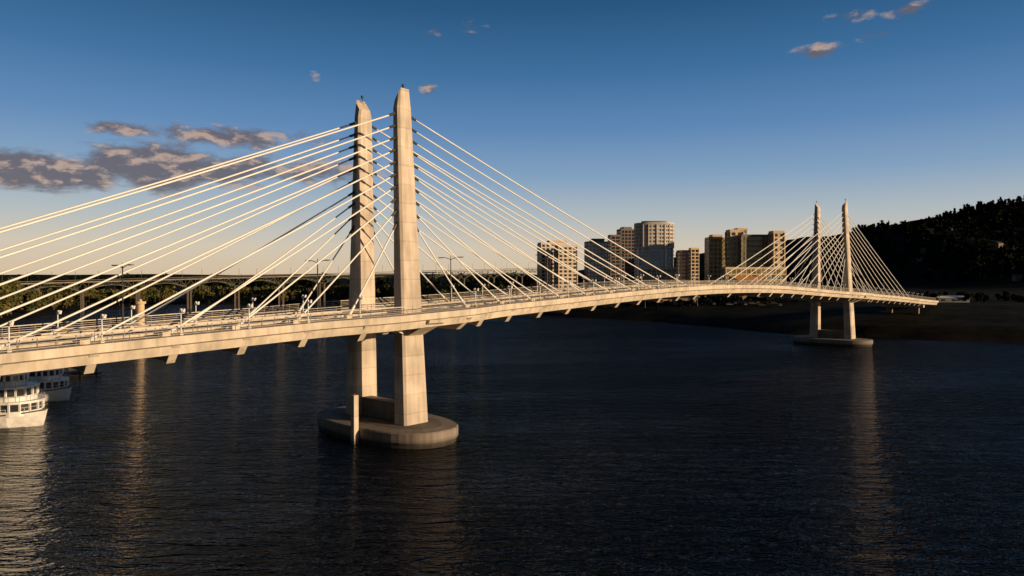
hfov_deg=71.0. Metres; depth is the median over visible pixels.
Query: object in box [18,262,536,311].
truss bridge
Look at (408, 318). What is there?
cable stayed bridge
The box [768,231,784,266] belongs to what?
block
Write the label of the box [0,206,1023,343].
ground
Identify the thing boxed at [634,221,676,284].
curved condominium tower
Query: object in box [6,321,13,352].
cable floodlight
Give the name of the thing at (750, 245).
block
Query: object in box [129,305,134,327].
cable floodlight
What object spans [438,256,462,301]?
street lamp
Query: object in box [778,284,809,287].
warehouse
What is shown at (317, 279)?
street lamp
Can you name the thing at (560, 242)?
penthouse
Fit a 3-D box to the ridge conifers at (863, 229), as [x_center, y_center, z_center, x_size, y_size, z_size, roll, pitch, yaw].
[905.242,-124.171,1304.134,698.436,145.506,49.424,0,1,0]
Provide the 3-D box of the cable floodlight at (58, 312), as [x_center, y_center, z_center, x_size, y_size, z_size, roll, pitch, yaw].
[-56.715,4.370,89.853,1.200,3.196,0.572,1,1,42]
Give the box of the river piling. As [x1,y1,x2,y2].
[135,299,145,324]
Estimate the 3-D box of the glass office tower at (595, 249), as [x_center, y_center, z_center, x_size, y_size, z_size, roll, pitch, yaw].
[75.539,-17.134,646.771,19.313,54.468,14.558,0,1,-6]
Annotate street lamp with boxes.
[111,264,133,328]
[305,259,329,311]
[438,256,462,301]
[543,254,559,291]
[675,254,689,283]
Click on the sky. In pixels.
(705, 118)
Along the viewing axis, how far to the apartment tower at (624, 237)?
659.04 m
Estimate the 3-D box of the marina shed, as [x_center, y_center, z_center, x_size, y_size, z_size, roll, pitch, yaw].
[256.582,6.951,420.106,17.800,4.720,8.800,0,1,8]
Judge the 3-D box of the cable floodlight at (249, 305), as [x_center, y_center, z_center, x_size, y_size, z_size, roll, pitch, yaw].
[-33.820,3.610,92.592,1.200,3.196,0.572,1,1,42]
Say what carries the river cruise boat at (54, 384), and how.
on the river
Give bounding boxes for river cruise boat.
[0,372,47,428]
[28,368,71,401]
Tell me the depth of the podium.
544.08 m
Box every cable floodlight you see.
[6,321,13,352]
[56,310,61,334]
[99,314,106,342]
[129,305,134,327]
[179,308,184,334]
[194,301,199,322]
[247,304,252,328]
[306,300,311,322]
[358,296,363,316]
[473,288,478,306]
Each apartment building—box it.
[554,245,577,289]
[676,248,698,283]
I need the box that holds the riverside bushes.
[600,290,1023,308]
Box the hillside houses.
[911,228,1022,280]
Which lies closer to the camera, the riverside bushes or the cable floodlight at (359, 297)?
the cable floodlight at (359, 297)
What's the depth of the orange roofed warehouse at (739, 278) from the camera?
493.16 m
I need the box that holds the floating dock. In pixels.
[63,366,101,375]
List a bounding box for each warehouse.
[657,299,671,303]
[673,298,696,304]
[726,276,766,299]
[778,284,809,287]
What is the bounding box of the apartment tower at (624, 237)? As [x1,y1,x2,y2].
[608,227,633,286]
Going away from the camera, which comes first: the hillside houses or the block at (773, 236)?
the block at (773, 236)
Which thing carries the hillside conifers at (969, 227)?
on the ground
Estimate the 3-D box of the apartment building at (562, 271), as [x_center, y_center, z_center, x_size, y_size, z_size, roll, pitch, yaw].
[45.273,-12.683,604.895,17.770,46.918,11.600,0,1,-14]
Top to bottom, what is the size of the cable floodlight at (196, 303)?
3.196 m
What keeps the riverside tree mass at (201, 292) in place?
on the ground
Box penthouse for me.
[547,240,566,289]
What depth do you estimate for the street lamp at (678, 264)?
202.01 m
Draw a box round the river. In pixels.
[0,305,1023,575]
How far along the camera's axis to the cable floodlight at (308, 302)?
98.93 m
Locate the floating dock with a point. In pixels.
(76, 372)
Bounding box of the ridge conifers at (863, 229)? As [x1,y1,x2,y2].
[820,196,1023,256]
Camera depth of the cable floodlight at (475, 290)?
123.19 m
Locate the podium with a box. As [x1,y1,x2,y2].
[722,267,785,284]
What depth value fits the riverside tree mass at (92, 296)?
584.93 m
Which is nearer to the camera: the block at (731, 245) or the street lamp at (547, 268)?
the street lamp at (547, 268)
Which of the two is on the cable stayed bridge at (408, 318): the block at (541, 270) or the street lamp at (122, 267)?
the street lamp at (122, 267)
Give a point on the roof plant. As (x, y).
(745, 230)
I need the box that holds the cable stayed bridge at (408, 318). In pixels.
[0,84,938,448]
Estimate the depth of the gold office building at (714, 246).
589.72 m
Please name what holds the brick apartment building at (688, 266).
on the ground
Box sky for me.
[0,0,1023,274]
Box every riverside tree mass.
[0,276,171,317]
[109,280,536,303]
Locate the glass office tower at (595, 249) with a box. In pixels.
[584,239,607,287]
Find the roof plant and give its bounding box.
[734,228,747,233]
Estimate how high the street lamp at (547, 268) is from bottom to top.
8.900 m
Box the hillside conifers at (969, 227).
[786,195,1023,281]
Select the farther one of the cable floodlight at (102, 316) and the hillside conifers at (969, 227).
the hillside conifers at (969, 227)
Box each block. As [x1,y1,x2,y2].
[537,242,559,291]
[725,229,743,266]
[738,234,767,266]
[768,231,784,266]
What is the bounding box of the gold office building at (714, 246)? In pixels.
[704,235,724,284]
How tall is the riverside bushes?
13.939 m
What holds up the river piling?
in the river
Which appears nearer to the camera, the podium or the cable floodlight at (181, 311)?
the cable floodlight at (181, 311)
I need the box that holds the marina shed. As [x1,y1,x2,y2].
[932,296,969,302]
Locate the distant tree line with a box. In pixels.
[0,269,793,291]

